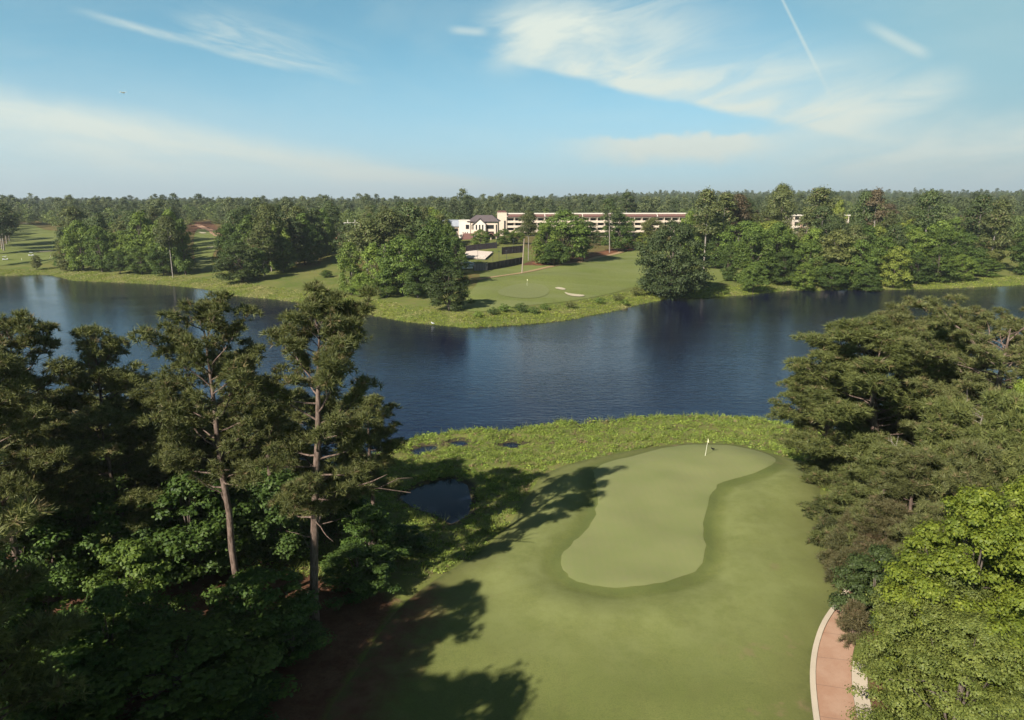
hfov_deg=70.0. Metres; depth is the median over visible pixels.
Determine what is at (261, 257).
broadleaf tree
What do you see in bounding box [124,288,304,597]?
pine tree
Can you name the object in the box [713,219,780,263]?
broadleaf tree
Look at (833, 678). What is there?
cart path
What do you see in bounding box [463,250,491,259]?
terrace
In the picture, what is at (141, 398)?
pine tree
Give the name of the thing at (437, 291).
broadleaf tree
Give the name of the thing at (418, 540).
broadleaf tree
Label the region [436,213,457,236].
broadleaf tree
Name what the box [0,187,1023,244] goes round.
distant forest
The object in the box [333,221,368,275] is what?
pine tree
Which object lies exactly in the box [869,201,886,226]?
pine tree
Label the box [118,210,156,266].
broadleaf tree
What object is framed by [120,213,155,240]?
pine tree
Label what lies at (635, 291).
shrub
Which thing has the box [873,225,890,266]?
broadleaf tree
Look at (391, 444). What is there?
pine tree
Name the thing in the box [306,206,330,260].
pine tree
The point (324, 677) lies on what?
ground
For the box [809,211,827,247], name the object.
pine tree
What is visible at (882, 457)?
pine tree
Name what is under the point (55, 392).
pine tree
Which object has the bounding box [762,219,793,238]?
broadleaf tree
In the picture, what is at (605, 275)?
fairway
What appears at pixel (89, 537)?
broadleaf tree
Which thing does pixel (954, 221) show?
broadleaf tree
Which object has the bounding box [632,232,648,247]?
broadleaf tree
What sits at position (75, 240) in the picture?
broadleaf tree
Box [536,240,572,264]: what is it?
broadleaf tree
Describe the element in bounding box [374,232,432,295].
broadleaf tree
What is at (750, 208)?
pine tree
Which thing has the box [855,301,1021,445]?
pine tree
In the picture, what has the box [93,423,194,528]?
broadleaf tree
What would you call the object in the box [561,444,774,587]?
putting green
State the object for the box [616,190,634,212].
pine tree
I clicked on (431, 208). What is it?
broadleaf tree
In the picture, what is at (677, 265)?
broadleaf tree
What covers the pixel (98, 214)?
pine tree
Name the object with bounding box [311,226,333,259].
broadleaf tree
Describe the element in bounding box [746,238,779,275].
broadleaf tree
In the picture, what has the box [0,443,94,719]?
pine tree
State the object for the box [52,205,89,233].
pine tree
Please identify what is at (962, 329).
pine tree
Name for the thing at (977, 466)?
pine tree
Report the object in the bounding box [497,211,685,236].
hotel
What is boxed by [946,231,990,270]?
broadleaf tree
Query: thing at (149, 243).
broadleaf tree
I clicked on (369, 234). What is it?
pine tree
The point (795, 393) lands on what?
pine tree
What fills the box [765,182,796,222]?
pine tree
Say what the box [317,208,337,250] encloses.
broadleaf tree
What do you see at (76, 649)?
broadleaf tree
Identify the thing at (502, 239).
broadleaf tree
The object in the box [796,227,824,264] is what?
broadleaf tree
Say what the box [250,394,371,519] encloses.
pine tree
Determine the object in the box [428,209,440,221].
broadleaf tree
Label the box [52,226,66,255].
pine tree
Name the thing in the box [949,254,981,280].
broadleaf tree
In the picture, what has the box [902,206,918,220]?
pine tree
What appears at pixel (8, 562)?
broadleaf tree
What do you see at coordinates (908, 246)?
broadleaf tree
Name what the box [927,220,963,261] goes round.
broadleaf tree
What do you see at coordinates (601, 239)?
broadleaf tree
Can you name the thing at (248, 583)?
broadleaf tree
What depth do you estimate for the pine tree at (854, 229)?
294.06 m
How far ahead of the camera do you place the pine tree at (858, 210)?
320.12 m
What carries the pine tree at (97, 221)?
on the ground
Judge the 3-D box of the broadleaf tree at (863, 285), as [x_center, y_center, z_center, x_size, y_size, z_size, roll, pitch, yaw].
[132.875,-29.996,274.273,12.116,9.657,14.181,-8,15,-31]
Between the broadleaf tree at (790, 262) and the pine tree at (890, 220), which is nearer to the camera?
the broadleaf tree at (790, 262)
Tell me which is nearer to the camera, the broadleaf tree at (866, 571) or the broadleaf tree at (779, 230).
the broadleaf tree at (866, 571)
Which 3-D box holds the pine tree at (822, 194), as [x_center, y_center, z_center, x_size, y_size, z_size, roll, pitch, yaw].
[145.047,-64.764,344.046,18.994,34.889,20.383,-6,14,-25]
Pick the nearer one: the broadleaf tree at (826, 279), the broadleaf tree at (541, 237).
the broadleaf tree at (826, 279)
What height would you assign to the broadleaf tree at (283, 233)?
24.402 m
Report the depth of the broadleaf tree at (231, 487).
72.12 m
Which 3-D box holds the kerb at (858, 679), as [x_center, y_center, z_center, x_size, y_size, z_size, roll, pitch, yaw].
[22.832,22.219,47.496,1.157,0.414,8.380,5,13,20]
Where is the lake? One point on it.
(726, 356)
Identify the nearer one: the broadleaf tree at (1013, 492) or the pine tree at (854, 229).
the broadleaf tree at (1013, 492)
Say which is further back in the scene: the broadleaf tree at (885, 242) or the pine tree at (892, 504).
the broadleaf tree at (885, 242)
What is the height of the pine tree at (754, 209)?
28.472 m
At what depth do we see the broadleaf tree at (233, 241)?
309.26 m
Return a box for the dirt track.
[195,224,219,235]
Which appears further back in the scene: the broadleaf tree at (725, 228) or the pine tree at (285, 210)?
the broadleaf tree at (725, 228)
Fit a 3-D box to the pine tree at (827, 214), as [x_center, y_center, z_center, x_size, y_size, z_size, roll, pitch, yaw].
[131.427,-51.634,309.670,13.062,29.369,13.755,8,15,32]
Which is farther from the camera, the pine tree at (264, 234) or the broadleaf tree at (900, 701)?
the pine tree at (264, 234)
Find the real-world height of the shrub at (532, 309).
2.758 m
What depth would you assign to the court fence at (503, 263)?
308.39 m
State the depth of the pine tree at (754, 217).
386.44 m
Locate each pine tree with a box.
[0,202,20,250]
[0,213,15,248]
[0,217,7,237]
[0,308,80,556]
[0,349,74,599]
[0,387,100,523]
[0,413,52,474]
[0,415,115,594]
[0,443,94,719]
[4,208,23,243]
[22,404,185,579]
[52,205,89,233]
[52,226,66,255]
[54,323,152,542]
[59,366,163,482]
[88,212,112,257]
[89,216,107,260]
[105,373,216,540]
[107,219,131,266]
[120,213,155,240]
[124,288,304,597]
[144,208,161,224]
[148,215,184,277]
[177,405,265,540]
[200,378,312,561]
[207,393,306,501]
[220,208,246,239]
[224,277,410,624]
[235,207,251,231]
[244,221,280,274]
[249,202,286,270]
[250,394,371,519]
[276,211,285,219]
[280,216,306,267]
[281,205,290,223]
[281,205,312,262]
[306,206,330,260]
[322,200,341,245]
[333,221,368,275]
[334,392,408,539]
[339,215,386,270]
[361,205,374,217]
[371,209,380,217]
[372,208,414,264]
[393,200,402,213]
[397,201,415,221]
[398,203,431,245]
[414,204,430,222]
[516,210,538,259]
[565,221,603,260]
[597,196,621,252]
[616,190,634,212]
[691,185,725,267]
[715,190,738,237]
[722,193,751,240]
[731,201,753,218]
[745,197,757,220]
[748,213,761,222]
[757,199,785,223]
[764,357,892,460]
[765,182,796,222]
[772,314,998,460]
[782,208,794,226]
[793,428,863,488]
[794,204,818,261]
[795,184,845,225]
[796,466,874,526]
[800,399,882,488]
[806,439,917,547]
[809,203,838,241]
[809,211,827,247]
[814,217,851,242]
[819,494,912,570]
[832,446,954,571]
[833,211,849,235]
[845,223,869,263]
[846,217,867,234]
[847,189,878,227]
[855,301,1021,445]
[864,185,889,225]
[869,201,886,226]
[873,394,978,538]
[877,209,900,227]
[880,222,909,270]
[886,202,901,217]
[887,497,960,589]
[891,437,1017,599]
[898,292,1023,429]
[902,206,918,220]
[906,188,953,231]
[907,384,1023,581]
[958,192,995,236]
[962,224,981,244]
[965,304,1023,389]
[976,197,1017,264]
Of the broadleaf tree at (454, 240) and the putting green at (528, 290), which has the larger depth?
the broadleaf tree at (454, 240)
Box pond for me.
[400,479,471,523]
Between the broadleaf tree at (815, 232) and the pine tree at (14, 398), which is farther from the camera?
the broadleaf tree at (815, 232)
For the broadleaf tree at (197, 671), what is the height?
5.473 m
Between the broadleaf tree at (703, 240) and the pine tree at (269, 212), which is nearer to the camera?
the pine tree at (269, 212)
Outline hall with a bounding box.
[446,219,458,235]
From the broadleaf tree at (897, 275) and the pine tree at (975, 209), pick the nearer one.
the broadleaf tree at (897, 275)
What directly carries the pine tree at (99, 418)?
on the ground
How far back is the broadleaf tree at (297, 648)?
50.50 m
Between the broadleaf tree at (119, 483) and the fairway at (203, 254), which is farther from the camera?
the fairway at (203, 254)
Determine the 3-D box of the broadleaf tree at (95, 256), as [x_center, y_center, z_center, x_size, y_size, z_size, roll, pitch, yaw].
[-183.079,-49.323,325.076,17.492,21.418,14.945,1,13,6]
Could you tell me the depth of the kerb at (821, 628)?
51.24 m
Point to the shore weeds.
(639, 298)
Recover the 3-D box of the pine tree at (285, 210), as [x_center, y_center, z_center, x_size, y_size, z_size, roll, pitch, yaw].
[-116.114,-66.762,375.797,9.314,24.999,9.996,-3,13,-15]
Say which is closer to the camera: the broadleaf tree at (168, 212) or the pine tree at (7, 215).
the broadleaf tree at (168, 212)
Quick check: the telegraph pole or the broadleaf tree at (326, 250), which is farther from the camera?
the broadleaf tree at (326, 250)
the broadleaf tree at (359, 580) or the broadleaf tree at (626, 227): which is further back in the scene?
the broadleaf tree at (626, 227)
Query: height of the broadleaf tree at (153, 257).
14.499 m
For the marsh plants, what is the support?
on the ground
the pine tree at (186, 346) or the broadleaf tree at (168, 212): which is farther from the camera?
the broadleaf tree at (168, 212)
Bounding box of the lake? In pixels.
[0,275,1023,468]
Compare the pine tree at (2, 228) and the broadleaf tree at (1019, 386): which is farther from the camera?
the pine tree at (2, 228)
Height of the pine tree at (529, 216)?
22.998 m
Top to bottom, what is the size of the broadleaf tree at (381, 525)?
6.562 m
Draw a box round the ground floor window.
[507,232,674,235]
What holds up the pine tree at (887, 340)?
on the ground
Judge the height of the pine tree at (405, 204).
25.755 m
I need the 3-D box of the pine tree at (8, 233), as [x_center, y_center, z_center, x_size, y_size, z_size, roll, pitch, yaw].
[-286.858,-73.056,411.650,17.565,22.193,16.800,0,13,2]
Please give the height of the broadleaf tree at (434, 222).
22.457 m
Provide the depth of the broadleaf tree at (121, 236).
323.40 m
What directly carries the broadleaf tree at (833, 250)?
on the ground
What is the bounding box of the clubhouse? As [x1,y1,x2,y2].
[459,215,500,239]
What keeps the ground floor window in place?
in the hotel
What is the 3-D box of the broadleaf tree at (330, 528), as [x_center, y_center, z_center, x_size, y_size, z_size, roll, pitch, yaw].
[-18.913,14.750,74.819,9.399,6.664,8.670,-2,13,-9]
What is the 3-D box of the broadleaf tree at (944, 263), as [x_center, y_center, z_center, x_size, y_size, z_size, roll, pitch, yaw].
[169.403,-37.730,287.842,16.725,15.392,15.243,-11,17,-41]
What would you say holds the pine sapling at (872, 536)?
on the ground
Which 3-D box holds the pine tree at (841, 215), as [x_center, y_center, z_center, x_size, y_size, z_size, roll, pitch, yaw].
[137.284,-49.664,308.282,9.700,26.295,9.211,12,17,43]
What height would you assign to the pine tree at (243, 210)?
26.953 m
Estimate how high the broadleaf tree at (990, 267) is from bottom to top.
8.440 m
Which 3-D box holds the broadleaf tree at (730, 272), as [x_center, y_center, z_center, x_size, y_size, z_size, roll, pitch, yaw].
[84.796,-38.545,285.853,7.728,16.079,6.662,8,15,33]
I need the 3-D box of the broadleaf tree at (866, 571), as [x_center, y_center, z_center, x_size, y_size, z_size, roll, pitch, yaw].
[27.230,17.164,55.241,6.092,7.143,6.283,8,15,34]
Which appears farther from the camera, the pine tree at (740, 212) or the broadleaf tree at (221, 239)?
the pine tree at (740, 212)
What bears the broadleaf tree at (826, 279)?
on the ground
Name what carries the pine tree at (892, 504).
on the ground
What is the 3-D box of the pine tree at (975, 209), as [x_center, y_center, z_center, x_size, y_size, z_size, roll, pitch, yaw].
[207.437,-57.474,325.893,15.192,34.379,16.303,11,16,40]
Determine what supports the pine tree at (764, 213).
on the ground
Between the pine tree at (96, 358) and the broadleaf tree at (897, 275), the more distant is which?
the broadleaf tree at (897, 275)
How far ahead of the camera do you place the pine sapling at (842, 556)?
60.22 m
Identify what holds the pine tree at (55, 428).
on the ground
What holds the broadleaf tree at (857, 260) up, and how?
on the ground
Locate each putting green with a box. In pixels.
[498,283,548,297]
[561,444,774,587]
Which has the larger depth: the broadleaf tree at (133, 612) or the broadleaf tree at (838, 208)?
the broadleaf tree at (838, 208)
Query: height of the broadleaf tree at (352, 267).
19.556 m
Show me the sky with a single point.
(272, 99)
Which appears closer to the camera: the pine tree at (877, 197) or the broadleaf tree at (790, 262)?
the broadleaf tree at (790, 262)
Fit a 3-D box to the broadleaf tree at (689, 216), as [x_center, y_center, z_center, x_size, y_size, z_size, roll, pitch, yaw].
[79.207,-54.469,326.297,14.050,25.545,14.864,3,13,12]
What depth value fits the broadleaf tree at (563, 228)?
326.80 m
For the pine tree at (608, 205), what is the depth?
370.58 m
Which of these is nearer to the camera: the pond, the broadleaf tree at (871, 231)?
the pond
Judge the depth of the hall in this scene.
440.60 m
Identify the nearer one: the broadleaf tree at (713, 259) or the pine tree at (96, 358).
the pine tree at (96, 358)
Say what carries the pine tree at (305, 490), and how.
on the ground
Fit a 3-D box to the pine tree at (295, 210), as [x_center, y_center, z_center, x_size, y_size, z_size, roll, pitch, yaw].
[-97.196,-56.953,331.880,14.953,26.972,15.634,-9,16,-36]
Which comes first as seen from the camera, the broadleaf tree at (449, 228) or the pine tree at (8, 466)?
the pine tree at (8, 466)
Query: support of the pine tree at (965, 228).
on the ground
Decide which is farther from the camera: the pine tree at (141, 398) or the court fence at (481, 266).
the court fence at (481, 266)
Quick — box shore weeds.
[1,268,1023,327]
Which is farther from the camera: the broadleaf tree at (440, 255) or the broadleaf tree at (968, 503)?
the broadleaf tree at (440, 255)
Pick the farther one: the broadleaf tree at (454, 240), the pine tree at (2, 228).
the pine tree at (2, 228)
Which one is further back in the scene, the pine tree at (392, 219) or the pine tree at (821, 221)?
the pine tree at (821, 221)
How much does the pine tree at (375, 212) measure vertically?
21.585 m
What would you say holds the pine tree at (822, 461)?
on the ground
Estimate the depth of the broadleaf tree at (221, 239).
314.90 m
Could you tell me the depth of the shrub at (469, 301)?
221.12 m
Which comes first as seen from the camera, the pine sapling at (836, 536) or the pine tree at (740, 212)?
the pine sapling at (836, 536)
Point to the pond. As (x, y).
(449, 498)
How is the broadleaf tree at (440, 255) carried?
on the ground
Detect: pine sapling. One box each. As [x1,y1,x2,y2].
[802,498,825,520]
[805,512,838,546]
[814,527,848,566]
[822,548,868,593]
[824,485,849,516]
[831,506,859,541]
[834,598,873,649]
[847,530,887,572]
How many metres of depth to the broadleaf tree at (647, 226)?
404.42 m
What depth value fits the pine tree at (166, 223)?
299.16 m
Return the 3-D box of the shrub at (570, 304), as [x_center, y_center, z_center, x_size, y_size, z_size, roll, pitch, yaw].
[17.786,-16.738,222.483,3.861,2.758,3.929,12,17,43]
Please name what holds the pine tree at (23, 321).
on the ground
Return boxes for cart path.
[475,250,626,279]
[816,591,859,719]
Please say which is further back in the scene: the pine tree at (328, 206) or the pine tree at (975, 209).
the pine tree at (328, 206)
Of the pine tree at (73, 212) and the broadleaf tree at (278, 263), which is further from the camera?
the pine tree at (73, 212)
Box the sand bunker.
[565,292,583,295]
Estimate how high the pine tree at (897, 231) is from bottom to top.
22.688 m
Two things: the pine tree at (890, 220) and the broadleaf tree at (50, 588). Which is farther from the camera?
the pine tree at (890, 220)
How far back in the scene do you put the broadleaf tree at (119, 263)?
315.14 m
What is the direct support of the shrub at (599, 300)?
on the ground
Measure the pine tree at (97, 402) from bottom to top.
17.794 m
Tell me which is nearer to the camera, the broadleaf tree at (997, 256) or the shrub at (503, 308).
the shrub at (503, 308)
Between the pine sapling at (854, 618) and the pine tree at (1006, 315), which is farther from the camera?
the pine tree at (1006, 315)
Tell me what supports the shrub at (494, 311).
on the ground
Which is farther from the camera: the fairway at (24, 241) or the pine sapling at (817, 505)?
the fairway at (24, 241)
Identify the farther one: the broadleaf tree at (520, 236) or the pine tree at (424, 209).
the broadleaf tree at (520, 236)
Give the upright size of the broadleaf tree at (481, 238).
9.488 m
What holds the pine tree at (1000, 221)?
on the ground
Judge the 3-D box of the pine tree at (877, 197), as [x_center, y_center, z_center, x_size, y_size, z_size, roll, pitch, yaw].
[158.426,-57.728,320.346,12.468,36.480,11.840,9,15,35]
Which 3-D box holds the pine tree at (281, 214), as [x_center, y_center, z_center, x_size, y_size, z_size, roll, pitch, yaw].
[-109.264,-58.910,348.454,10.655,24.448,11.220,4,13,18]
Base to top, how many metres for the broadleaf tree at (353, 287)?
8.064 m
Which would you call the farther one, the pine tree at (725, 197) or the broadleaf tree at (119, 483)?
the pine tree at (725, 197)
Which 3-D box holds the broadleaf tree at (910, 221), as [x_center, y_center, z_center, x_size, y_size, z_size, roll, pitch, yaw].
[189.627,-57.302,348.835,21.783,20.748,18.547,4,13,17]
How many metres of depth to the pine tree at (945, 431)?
61.93 m
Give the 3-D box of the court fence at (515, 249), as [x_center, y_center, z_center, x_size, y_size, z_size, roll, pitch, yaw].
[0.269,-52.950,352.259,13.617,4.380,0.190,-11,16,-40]
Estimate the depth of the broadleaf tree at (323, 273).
287.91 m
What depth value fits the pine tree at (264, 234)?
297.44 m
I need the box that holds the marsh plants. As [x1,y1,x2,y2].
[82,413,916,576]
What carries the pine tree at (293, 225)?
on the ground
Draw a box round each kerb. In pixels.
[810,589,848,719]
[852,661,871,719]
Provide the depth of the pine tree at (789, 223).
373.36 m
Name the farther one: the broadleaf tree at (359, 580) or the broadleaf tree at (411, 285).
the broadleaf tree at (411, 285)
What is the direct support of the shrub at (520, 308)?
on the ground
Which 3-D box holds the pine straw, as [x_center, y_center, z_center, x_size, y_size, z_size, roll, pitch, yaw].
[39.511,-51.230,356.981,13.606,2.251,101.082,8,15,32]
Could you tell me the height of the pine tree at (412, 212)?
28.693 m
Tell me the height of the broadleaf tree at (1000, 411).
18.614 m
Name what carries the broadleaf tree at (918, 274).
on the ground
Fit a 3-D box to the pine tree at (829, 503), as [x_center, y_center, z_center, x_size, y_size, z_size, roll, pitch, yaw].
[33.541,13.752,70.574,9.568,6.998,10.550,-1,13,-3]
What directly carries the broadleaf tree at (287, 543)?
on the ground
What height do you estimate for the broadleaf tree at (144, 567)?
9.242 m
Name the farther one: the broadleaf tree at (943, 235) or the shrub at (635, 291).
the broadleaf tree at (943, 235)
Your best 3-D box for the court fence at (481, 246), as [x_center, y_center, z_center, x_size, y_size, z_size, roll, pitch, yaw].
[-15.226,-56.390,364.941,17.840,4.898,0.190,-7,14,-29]
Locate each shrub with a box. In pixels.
[467,298,476,303]
[473,311,483,316]
[487,306,498,313]
[497,303,511,310]
[512,303,529,311]
[528,306,538,312]
[540,303,549,309]
[563,301,576,307]
[594,298,605,302]
[611,293,624,300]
[619,299,629,304]
[630,287,643,294]
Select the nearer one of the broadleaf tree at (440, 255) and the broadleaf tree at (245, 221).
the broadleaf tree at (440, 255)
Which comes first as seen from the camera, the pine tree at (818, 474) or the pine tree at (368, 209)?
the pine tree at (818, 474)
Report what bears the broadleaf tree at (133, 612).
on the ground
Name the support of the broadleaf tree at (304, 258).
on the ground
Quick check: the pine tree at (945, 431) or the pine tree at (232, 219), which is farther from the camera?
the pine tree at (232, 219)
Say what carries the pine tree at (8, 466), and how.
on the ground
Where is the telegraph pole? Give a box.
[521,238,524,272]
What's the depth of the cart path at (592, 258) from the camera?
314.56 m
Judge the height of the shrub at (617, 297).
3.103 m
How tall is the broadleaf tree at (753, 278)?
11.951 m
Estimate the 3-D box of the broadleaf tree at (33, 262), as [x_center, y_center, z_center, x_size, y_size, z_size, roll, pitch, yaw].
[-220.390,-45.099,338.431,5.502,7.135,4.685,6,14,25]
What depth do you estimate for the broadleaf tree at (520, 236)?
394.98 m
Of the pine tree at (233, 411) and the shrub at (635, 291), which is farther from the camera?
the shrub at (635, 291)
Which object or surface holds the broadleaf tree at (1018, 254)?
on the ground
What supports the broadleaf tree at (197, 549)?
on the ground
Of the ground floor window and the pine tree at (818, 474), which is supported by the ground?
the pine tree at (818, 474)
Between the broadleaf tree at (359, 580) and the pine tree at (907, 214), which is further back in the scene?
the pine tree at (907, 214)
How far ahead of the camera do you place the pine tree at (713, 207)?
312.04 m
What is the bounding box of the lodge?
[786,214,850,232]
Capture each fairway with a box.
[0,224,58,264]
[194,229,215,271]
[325,443,839,719]
[459,248,743,311]
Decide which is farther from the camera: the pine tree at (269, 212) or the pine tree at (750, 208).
the pine tree at (750, 208)
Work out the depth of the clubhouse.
405.74 m
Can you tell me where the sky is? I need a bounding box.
[0,0,1023,200]
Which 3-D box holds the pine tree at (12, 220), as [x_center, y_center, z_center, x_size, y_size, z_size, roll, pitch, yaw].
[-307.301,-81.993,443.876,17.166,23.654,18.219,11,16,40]
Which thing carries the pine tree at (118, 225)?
on the ground
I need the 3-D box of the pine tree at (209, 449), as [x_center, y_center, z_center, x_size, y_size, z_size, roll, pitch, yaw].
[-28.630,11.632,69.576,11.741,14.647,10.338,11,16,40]
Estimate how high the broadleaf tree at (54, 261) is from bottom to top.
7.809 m
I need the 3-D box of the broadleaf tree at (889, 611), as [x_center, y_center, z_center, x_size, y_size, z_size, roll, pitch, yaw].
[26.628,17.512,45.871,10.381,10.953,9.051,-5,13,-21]
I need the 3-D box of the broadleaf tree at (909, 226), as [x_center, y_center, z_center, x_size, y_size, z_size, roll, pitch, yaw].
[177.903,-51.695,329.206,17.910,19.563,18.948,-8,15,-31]
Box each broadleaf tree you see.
[0,497,93,602]
[0,549,52,664]
[0,631,161,719]
[1,577,88,650]
[20,477,163,593]
[29,255,41,268]
[30,580,178,711]
[40,604,301,719]
[51,237,79,270]
[51,254,65,268]
[59,220,100,270]
[78,537,200,640]
[80,226,116,271]
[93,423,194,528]
[102,229,141,261]
[104,249,130,273]
[109,468,272,588]
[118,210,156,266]
[122,246,151,273]
[142,220,169,267]
[143,243,177,274]
[156,205,191,273]
[171,218,197,274]
[191,439,281,520]
[191,564,337,656]
[209,222,242,264]
[211,244,269,281]
[220,231,249,265]
[220,464,331,570]
[232,214,265,269]
[242,247,268,279]
[264,608,325,667]
[267,217,299,270]
[271,236,296,272]
[290,476,368,540]
[292,213,319,264]
[297,225,323,264]
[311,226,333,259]
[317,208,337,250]
[318,541,403,610]
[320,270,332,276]
[321,217,337,254]
[334,240,369,294]
[336,503,412,570]
[347,273,368,294]
[354,242,383,291]
[369,270,401,296]
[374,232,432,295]
[379,523,435,557]
[398,263,431,297]
[407,224,462,282]
[423,215,449,265]
[425,264,470,310]
[426,207,440,221]
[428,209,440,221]
[435,222,460,263]
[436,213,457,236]
[446,236,470,272]
[470,229,490,244]
[493,228,512,243]
[509,229,525,242]
[530,222,569,263]
[536,209,594,260]
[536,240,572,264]
[592,231,604,244]
[600,212,642,250]
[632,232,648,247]
[633,219,716,300]
[636,217,668,241]
[676,209,703,259]
[685,218,713,257]
[701,223,730,267]
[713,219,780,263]
[714,222,733,241]
[717,241,738,279]
[727,230,779,281]
[737,261,769,292]
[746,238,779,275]
[759,221,803,268]
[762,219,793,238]
[768,249,800,284]
[786,262,818,290]
[790,238,829,279]
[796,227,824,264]
[811,227,866,282]
[815,262,850,289]
[827,543,902,631]
[831,238,881,283]
[832,199,850,262]
[841,606,1023,719]
[845,267,883,291]
[847,560,1010,719]
[858,224,881,266]
[863,235,907,283]
[868,483,1023,717]
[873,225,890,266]
[875,246,913,287]
[895,225,940,269]
[900,241,922,269]
[901,218,929,232]
[901,252,938,283]
[902,223,915,240]
[919,227,969,270]
[920,245,963,281]
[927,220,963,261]
[930,226,966,253]
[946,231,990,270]
[947,216,966,248]
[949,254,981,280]
[955,475,1023,651]
[960,226,983,249]
[970,235,1007,265]
[977,257,1006,276]
[993,379,1023,485]
[1004,231,1023,273]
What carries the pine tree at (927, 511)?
on the ground
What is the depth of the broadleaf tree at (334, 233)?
360.67 m
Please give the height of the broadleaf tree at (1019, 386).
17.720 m
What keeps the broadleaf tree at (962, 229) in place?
on the ground
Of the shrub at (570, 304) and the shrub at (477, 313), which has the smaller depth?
the shrub at (477, 313)
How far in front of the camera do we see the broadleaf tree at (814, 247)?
284.06 m
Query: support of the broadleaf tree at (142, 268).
on the ground
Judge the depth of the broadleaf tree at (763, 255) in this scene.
279.03 m
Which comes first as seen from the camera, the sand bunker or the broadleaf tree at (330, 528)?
the broadleaf tree at (330, 528)
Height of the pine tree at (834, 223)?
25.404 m
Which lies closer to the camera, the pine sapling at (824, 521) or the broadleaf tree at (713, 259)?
the pine sapling at (824, 521)
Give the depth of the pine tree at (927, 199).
331.02 m
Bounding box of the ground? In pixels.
[0,219,1023,719]
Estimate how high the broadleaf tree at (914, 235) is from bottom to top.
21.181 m
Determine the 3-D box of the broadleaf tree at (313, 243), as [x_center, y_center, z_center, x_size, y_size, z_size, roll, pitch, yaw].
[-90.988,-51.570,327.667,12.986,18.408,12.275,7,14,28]
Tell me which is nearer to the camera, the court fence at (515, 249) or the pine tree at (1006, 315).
the pine tree at (1006, 315)
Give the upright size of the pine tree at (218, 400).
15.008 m
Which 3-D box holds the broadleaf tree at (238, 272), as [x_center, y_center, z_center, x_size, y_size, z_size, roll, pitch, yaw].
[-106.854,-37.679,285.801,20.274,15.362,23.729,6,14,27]
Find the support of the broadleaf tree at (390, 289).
on the ground
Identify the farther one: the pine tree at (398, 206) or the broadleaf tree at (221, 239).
the pine tree at (398, 206)
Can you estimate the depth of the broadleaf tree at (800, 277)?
272.10 m
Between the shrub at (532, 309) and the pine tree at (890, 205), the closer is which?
the shrub at (532, 309)
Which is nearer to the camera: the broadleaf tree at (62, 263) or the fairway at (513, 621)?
the fairway at (513, 621)
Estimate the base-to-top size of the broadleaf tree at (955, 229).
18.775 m
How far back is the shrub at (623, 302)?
233.05 m
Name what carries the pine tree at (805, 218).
on the ground
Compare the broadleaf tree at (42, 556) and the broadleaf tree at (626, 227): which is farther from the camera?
the broadleaf tree at (626, 227)
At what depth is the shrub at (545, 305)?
216.81 m
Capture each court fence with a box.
[465,242,496,250]
[474,263,487,270]
[488,257,521,269]
[502,245,522,253]
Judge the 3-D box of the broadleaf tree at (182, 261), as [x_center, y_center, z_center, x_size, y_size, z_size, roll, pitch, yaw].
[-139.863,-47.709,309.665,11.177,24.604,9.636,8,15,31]
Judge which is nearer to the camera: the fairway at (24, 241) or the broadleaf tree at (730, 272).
the broadleaf tree at (730, 272)
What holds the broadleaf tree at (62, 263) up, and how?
on the ground
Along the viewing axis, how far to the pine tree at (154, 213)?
384.91 m
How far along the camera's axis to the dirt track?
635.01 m
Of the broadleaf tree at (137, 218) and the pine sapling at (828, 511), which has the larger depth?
the broadleaf tree at (137, 218)
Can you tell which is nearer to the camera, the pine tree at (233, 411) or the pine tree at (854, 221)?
the pine tree at (233, 411)
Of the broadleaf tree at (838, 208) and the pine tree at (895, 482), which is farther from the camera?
the broadleaf tree at (838, 208)
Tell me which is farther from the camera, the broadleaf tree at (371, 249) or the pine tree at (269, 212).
the pine tree at (269, 212)
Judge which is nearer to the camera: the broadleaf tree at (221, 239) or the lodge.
the broadleaf tree at (221, 239)

